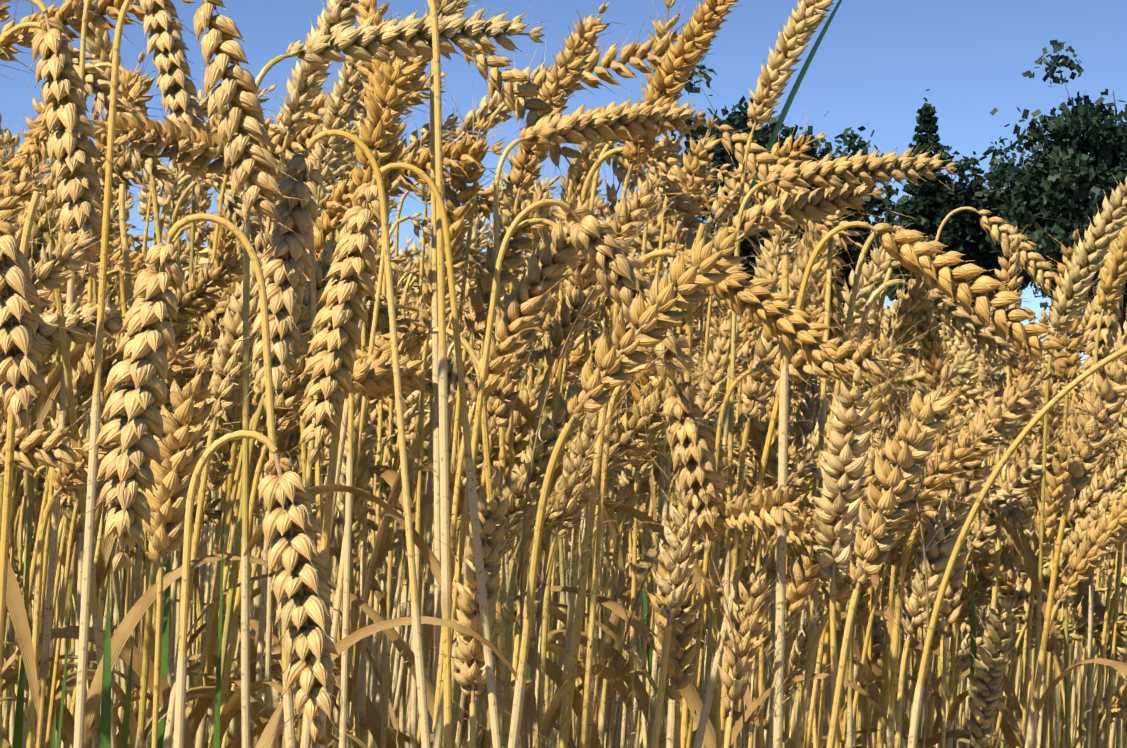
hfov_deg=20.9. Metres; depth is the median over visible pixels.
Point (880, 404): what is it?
wheat
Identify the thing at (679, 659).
wheat
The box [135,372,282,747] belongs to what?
wheat
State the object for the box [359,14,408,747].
wheat
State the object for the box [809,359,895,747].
wheat
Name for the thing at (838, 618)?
wheat
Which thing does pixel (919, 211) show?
tree
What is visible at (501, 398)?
wheat
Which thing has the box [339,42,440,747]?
wheat
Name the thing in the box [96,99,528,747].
wheat
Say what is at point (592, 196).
wheat
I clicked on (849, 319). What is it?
wheat
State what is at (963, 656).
wheat
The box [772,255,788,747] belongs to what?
stalk
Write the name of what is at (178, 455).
wheat
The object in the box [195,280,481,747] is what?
wheat
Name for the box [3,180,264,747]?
wheat
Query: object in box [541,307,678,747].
wheat
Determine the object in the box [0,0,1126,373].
sky
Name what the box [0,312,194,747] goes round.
wheat
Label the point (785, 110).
grass blade
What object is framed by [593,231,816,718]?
wheat
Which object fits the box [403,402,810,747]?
panicle grass
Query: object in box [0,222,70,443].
wheat
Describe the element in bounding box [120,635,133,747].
grass blade
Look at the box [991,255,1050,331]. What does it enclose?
tree
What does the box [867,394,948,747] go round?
wheat
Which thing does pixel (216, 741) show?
grass blade
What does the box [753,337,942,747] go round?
wheat
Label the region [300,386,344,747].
wheat
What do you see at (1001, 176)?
tree
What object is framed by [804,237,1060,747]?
wheat
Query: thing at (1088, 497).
wheat
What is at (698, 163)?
wheat
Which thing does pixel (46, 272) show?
wheat
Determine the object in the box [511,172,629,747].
wheat
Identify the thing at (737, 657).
panicle grass
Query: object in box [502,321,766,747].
wheat
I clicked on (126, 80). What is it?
wheat
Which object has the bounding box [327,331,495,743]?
wheat
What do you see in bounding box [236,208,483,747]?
wheat
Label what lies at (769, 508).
wheat
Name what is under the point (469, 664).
wheat
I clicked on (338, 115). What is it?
wheat
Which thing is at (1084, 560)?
wheat
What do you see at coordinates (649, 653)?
grass blade
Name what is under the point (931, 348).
wheat
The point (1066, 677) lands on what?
wheat
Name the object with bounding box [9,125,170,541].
wheat
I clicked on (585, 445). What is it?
wheat
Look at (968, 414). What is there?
wheat
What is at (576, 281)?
wheat
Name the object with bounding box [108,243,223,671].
wheat
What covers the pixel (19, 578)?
wheat
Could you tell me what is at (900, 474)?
wheat
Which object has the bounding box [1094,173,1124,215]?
tree
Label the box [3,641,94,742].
wheat
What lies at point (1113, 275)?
wheat
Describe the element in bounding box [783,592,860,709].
wheat
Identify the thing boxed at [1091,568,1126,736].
wheat
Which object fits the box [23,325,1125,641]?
wheat
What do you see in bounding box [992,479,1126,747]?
wheat
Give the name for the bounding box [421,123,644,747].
wheat
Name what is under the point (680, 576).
wheat
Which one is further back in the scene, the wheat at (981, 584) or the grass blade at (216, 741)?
the wheat at (981, 584)
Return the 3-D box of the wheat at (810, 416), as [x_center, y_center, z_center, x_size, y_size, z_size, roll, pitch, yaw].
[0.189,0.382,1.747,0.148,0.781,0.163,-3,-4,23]
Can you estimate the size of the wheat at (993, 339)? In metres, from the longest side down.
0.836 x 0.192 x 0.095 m
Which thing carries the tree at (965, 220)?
on the ground at (901, 638)
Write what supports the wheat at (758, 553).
on the ground at (901, 638)
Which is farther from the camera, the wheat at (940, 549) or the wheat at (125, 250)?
the wheat at (125, 250)
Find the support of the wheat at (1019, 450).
on the ground at (901, 638)
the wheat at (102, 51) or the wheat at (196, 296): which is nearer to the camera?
the wheat at (196, 296)
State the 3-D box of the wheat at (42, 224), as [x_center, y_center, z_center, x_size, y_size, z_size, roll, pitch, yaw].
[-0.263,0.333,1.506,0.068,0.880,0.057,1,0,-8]
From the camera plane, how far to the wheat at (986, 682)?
1.45 m
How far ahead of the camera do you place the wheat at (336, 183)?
1.83 m
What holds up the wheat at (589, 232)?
on the ground at (901, 638)
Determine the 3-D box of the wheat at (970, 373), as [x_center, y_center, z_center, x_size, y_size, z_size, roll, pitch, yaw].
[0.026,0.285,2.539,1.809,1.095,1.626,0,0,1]
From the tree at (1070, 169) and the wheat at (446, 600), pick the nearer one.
the wheat at (446, 600)
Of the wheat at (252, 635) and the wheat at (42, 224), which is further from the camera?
the wheat at (252, 635)
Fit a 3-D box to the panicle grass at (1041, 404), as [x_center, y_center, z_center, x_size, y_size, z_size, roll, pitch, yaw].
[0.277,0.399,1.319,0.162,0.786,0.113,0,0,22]
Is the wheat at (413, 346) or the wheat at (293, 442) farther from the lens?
the wheat at (293, 442)
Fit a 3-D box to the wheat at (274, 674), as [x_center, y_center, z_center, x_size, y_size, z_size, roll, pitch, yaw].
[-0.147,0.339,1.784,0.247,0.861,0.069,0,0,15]
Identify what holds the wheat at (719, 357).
on the ground at (901, 638)
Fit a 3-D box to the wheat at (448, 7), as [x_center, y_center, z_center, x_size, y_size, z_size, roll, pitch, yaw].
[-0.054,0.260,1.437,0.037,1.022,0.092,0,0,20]
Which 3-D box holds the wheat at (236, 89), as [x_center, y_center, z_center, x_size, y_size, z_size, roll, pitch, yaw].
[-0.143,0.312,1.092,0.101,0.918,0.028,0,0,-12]
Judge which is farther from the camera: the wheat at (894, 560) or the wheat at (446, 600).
the wheat at (894, 560)
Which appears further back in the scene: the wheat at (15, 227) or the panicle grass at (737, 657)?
the wheat at (15, 227)
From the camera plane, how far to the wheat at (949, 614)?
1.51 m
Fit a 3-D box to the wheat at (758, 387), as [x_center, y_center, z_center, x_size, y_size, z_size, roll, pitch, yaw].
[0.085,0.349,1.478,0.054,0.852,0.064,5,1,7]
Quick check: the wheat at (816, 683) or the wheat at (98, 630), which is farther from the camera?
the wheat at (816, 683)
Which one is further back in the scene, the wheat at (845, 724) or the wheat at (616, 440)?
the wheat at (845, 724)
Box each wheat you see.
[0,0,46,80]
[0,0,131,747]
[0,0,195,53]
[0,1,38,720]
[0,15,1126,747]
[0,22,178,199]
[0,62,263,737]
[0,91,59,243]
[0,118,137,380]
[0,178,117,681]
[0,182,18,231]
[0,188,188,540]
[0,190,41,692]
[0,210,166,719]
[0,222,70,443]
[0,244,258,747]
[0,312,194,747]
[0,377,7,468]
[0,388,112,496]
[1,154,35,224]
[1,666,87,747]
[1,722,10,744]
[2,240,261,747]
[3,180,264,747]
[3,224,1126,747]
[3,333,117,732]
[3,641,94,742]
[5,501,71,679]
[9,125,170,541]
[9,229,95,745]
[15,144,189,217]
[15,210,45,261]
[16,273,1125,747]
[20,55,454,646]
[22,97,358,703]
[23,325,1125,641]
[33,251,136,360]
[33,381,128,747]
[34,308,212,747]
[35,0,227,747]
[41,369,137,747]
[43,232,116,747]
[45,382,124,747]
[63,0,127,714]
[64,116,358,701]
[64,213,295,747]
[70,315,234,747]
[73,0,307,747]
[73,51,157,689]
[83,95,326,747]
[86,174,267,682]
[86,268,295,743]
[94,334,299,747]
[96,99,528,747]
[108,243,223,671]
[115,221,524,747]
[119,184,173,747]
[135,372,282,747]
[142,350,235,747]
[145,286,262,747]
[163,256,456,747]
[173,430,351,747]
[185,333,380,737]
[187,378,281,666]
[189,220,399,747]
[194,163,404,747]
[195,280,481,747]
[208,177,409,747]
[219,234,395,747]
[220,325,380,747]
[221,432,330,747]
[222,410,227,636]
[225,398,386,747]
[230,129,430,747]
[235,323,510,722]
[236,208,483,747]
[241,4,552,747]
[255,206,771,747]
[264,0,359,714]
[278,2,718,747]
[282,311,484,747]
[286,162,501,747]
[295,32,597,747]
[300,148,353,747]
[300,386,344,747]
[311,0,479,740]
[311,3,389,636]
[316,0,409,747]
[327,285,627,746]
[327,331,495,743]
[328,91,529,747]
[331,143,677,715]
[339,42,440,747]
[351,218,656,715]
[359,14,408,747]
[369,146,735,654]
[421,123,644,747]
[427,0,461,747]
[429,0,451,747]
[429,184,667,733]
[433,199,717,747]
[451,468,519,747]
[452,356,595,747]
[452,391,601,747]
[452,407,508,717]
[455,254,716,747]
[460,323,625,747]
[463,372,746,747]
[479,226,669,747]
[480,365,623,747]
[483,138,731,747]
[492,367,662,743]
[493,90,754,727]
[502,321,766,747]
[508,2,625,654]
[510,101,707,747]
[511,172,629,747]
[515,151,913,747]
[530,141,709,689]
[537,332,583,574]
[537,403,624,747]
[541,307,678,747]
[542,433,810,747]
[545,174,601,742]
[557,136,603,702]
[559,249,923,747]
[580,363,739,747]
[586,0,741,747]
[592,390,667,722]
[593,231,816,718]
[598,0,687,747]
[604,121,825,736]
[636,519,707,747]
[650,423,767,747]
[652,116,735,684]
[652,415,751,747]
[656,464,735,697]
[659,412,949,747]
[661,309,893,747]
[666,223,705,747]
[685,294,926,747]
[693,221,1091,747]
[701,0,834,747]
[709,438,852,747]
[710,329,761,730]
[713,529,824,747]
[720,217,856,743]
[721,142,959,738]
[722,362,1063,747]
[729,389,816,747]
[734,395,856,747]
[748,414,942,747]
[749,407,764,747]
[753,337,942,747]
[759,480,910,747]
[765,284,814,741]
[767,381,909,747]
[768,381,929,747]
[783,225,1007,747]
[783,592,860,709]
[784,359,983,692]
[784,380,935,747]
[795,360,1028,747]
[801,432,892,747]
[803,532,872,747]
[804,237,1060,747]
[804,329,1036,747]
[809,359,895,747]
[811,279,1073,747]
[815,282,961,747]
[822,420,1069,747]
[826,361,985,747]
[836,590,840,672]
[841,623,854,747]
[842,268,892,623]
[845,392,1001,746]
[856,261,971,747]
[862,551,894,747]
[863,496,973,747]
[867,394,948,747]
[876,461,1074,747]
[878,405,972,747]
[882,390,904,443]
[884,207,1058,747]
[895,282,949,737]
[895,390,1044,747]
[895,504,1025,747]
[898,406,989,747]
[912,520,1051,743]
[916,480,1126,747]
[918,399,1126,747]
[926,503,1101,739]
[931,364,1123,747]
[931,508,975,747]
[965,584,1028,747]
[967,547,1071,747]
[981,444,1075,747]
[987,413,1067,747]
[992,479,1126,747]
[1012,336,1126,747]
[1025,321,1126,747]
[1033,175,1126,747]
[1063,558,1070,747]
[1078,227,1125,393]
[1085,221,1126,747]
[1090,530,1126,747]
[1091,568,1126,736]
[1103,479,1126,747]
[1119,653,1126,747]
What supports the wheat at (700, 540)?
on the ground at (901, 638)
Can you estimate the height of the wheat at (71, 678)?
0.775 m
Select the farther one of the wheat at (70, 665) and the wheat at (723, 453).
the wheat at (70, 665)
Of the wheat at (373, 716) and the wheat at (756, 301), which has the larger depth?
the wheat at (373, 716)
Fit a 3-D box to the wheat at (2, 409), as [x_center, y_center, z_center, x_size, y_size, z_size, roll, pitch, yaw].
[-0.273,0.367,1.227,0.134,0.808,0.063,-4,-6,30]
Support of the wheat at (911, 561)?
on the ground at (901, 638)
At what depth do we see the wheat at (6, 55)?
1.56 m
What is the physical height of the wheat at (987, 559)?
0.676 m
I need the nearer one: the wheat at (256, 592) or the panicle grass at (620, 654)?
the panicle grass at (620, 654)
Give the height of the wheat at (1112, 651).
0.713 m
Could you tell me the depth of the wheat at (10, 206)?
1.47 m
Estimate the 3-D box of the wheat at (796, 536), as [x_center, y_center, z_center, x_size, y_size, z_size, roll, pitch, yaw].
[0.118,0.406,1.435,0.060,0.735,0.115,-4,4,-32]
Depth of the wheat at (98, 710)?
1.63 m
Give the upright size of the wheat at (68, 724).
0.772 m
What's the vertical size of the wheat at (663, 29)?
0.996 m
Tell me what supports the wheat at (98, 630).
on the ground at (901, 638)
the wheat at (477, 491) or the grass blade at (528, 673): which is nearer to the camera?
the grass blade at (528, 673)
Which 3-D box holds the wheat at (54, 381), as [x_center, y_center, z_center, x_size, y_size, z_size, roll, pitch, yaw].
[-0.195,0.287,1.833,0.263,0.973,0.061,0,0,3]
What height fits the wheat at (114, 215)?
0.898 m
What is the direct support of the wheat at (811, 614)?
on the ground at (901, 638)
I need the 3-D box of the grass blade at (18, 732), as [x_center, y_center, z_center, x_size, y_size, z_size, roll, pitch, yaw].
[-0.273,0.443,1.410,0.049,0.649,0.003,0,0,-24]
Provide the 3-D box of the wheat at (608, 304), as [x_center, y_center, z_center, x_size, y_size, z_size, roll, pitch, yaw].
[-0.041,0.349,1.539,0.196,0.854,0.146,-1,2,8]
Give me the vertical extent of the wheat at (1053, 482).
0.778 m
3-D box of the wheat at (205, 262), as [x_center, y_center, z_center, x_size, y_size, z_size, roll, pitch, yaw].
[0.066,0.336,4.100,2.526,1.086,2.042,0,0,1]
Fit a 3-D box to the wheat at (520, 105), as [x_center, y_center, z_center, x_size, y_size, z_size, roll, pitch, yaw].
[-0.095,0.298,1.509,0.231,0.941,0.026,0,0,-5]
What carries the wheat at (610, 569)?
on the ground at (901, 638)
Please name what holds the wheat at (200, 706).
on the ground at (901, 638)
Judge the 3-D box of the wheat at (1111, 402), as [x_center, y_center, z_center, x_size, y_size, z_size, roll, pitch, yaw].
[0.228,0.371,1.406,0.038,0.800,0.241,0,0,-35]
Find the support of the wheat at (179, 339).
on the ground at (901, 638)
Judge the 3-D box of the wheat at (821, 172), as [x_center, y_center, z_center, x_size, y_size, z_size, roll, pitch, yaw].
[0.149,0.321,1.639,0.130,0.910,0.111,3,-2,-16]
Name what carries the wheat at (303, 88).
on the ground at (901, 638)
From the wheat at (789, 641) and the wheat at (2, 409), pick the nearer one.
the wheat at (2, 409)
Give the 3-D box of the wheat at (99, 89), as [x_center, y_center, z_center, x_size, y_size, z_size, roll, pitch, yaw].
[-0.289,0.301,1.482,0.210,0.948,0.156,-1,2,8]
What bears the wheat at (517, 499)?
on the ground at (901, 638)
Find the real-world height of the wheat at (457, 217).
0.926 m
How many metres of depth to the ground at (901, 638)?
7.96 m
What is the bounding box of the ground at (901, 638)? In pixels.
[23,376,1118,747]
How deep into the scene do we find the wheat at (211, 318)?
1.74 m
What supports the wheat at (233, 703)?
on the ground at (901, 638)
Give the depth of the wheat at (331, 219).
1.61 m
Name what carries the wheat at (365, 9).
on the ground at (901, 638)
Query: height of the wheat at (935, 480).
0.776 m
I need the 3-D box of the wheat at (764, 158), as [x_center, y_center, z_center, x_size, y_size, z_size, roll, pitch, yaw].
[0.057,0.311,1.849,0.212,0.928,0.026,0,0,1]
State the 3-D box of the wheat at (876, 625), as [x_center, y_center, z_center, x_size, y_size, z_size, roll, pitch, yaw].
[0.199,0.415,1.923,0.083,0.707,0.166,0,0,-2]
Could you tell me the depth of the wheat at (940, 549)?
1.37 m
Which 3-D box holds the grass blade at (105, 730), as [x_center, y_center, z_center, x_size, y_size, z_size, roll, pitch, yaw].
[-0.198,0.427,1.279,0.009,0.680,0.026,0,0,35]
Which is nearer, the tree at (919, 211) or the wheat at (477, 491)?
the wheat at (477, 491)
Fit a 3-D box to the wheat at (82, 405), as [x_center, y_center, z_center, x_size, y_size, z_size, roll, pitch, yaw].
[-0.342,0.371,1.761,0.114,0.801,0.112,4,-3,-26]
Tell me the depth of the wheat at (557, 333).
1.48 m
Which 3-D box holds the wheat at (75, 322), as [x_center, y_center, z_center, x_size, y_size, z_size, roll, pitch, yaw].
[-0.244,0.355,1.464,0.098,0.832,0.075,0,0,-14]
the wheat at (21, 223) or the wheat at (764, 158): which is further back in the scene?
the wheat at (764, 158)
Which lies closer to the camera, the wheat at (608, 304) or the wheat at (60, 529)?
the wheat at (608, 304)
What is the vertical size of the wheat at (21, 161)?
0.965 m
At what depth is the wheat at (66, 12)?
1.57 m
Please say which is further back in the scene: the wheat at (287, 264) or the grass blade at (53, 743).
the grass blade at (53, 743)
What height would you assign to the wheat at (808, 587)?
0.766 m
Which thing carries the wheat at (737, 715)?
on the ground at (901, 638)
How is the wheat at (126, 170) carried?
on the ground at (901, 638)
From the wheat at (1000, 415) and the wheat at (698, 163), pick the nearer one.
the wheat at (1000, 415)
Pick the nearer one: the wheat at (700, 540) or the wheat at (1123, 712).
the wheat at (1123, 712)
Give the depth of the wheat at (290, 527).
0.95 m
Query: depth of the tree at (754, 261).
175.33 m
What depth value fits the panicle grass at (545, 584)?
1.25 m
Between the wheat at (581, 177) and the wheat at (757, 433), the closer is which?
the wheat at (757, 433)
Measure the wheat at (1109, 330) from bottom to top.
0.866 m
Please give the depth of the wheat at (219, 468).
1.82 m
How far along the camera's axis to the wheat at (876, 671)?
1.82 m
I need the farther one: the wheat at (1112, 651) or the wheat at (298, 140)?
the wheat at (298, 140)
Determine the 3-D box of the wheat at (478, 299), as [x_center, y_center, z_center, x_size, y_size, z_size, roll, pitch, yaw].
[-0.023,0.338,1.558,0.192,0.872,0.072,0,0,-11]
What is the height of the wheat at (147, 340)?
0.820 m
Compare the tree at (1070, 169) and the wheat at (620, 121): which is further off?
the tree at (1070, 169)
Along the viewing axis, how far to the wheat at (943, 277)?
1.29 m
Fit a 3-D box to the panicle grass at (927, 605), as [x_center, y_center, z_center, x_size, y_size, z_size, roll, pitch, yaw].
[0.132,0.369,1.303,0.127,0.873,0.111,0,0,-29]
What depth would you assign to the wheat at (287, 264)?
1.12 m
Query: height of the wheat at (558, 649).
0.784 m
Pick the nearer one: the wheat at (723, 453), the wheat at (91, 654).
the wheat at (723, 453)
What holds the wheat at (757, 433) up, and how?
on the ground at (901, 638)
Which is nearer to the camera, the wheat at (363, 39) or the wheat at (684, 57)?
the wheat at (363, 39)
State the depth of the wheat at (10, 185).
1.33 m
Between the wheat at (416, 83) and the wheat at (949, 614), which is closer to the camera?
the wheat at (949, 614)
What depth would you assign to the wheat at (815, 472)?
1.50 m
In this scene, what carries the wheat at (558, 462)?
on the ground at (901, 638)
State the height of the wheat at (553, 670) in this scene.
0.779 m
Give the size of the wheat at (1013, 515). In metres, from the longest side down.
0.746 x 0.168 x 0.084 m
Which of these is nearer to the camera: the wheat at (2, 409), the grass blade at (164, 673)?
the wheat at (2, 409)
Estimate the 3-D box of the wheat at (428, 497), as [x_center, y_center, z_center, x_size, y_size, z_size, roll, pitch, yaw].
[-0.035,0.316,1.676,0.213,0.909,0.067,0,0,12]
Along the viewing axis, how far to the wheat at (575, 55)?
1.61 m
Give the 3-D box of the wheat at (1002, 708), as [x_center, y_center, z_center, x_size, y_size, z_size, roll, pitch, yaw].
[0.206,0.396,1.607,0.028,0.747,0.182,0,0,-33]
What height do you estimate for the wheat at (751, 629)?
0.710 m
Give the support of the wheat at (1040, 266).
on the ground at (901, 638)
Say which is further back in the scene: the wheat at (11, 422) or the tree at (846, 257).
the tree at (846, 257)
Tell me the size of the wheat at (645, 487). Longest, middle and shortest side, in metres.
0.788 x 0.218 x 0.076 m
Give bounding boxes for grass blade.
[12,657,24,747]
[51,707,55,747]
[57,536,76,747]
[99,589,110,747]
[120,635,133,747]
[157,552,170,747]
[213,505,224,747]
[526,660,529,677]
[638,523,651,690]
[744,0,841,210]
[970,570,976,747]
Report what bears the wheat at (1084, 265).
on the ground at (901, 638)
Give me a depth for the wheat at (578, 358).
1.72 m
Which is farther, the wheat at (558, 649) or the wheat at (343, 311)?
the wheat at (558, 649)
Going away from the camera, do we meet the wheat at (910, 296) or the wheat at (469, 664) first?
the wheat at (469, 664)
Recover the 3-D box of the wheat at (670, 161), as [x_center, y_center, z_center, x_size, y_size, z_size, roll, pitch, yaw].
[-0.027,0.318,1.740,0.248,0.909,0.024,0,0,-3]
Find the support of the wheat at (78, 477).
on the ground at (901, 638)
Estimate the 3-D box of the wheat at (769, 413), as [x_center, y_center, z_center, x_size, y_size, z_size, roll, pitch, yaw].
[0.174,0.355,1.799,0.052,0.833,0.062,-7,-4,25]
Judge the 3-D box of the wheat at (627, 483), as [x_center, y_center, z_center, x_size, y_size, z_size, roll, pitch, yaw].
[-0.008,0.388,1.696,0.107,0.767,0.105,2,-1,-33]
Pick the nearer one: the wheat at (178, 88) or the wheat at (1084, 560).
the wheat at (178, 88)
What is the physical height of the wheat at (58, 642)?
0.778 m
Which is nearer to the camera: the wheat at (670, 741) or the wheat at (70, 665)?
the wheat at (670, 741)
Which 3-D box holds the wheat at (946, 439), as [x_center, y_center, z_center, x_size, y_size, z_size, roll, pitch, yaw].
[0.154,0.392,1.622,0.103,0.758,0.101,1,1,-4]
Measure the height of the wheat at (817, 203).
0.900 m
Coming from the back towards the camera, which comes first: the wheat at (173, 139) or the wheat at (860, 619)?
the wheat at (860, 619)
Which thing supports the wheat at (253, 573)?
on the ground at (901, 638)
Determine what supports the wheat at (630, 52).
on the ground at (901, 638)
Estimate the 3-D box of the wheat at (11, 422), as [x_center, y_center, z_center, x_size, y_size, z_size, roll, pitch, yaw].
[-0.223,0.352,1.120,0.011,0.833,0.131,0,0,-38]
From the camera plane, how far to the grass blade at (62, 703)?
1.34 m
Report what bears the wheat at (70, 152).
on the ground at (901, 638)
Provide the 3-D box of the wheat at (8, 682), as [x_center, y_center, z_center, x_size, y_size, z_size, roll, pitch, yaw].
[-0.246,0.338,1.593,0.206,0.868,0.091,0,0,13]
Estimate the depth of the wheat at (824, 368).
1.42 m
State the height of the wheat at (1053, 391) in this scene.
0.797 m
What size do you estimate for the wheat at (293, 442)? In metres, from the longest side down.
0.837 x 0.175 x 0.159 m
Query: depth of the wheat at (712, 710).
1.84 m
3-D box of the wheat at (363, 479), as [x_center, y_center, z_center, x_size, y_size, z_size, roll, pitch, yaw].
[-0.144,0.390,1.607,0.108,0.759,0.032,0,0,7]
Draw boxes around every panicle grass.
[352,313,768,747]
[363,153,713,747]
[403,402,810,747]
[551,372,918,747]
[707,219,1070,747]
[1010,388,1126,728]
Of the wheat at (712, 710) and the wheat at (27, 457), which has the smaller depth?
the wheat at (27, 457)
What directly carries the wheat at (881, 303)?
on the ground at (901, 638)
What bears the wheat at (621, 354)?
on the ground at (901, 638)
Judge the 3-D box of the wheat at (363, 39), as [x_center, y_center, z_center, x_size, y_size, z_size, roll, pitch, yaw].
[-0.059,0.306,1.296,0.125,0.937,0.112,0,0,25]
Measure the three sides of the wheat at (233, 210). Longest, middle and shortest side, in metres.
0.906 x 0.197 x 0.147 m
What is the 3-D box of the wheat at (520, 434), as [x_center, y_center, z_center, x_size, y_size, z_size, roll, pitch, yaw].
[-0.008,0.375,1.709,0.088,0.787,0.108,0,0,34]
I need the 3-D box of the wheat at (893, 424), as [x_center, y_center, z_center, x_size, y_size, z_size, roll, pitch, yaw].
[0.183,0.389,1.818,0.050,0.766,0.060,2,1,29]
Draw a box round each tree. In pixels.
[663,57,903,281]
[704,219,756,321]
[742,205,896,303]
[848,136,1039,359]
[883,89,974,348]
[936,144,1125,335]
[990,40,1126,361]
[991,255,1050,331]
[1079,104,1126,354]
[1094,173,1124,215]
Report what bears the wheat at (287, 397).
on the ground at (901, 638)
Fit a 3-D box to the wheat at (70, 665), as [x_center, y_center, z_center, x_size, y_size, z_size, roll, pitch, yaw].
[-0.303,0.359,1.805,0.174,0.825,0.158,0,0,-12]
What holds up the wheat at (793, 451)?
on the ground at (901, 638)
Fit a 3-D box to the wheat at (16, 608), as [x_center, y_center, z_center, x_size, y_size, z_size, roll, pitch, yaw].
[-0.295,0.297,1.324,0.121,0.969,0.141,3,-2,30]
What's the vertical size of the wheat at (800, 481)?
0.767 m
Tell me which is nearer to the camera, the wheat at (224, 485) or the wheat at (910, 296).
the wheat at (910, 296)
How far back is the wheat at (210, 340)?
1.72 m
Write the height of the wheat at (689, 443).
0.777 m
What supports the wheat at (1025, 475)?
on the ground at (901, 638)
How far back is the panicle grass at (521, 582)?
1.26 m
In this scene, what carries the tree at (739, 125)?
on the ground at (901, 638)
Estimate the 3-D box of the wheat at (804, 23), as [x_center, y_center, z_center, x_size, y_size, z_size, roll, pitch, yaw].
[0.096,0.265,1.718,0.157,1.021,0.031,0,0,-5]
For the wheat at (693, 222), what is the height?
0.901 m
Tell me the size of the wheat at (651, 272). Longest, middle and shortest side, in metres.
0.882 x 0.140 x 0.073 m
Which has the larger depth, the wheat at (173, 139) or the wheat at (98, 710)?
the wheat at (98, 710)
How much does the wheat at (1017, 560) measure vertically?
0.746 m
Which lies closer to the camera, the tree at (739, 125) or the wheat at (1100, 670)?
the wheat at (1100, 670)
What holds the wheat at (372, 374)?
on the ground at (901, 638)
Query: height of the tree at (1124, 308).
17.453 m
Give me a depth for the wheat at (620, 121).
1.50 m
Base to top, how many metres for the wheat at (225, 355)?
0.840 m
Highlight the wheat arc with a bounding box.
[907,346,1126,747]
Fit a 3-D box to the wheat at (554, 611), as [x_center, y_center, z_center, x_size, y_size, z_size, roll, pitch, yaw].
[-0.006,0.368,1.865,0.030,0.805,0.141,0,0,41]
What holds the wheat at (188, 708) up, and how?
on the ground at (901, 638)
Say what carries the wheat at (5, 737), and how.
on the ground at (901, 638)

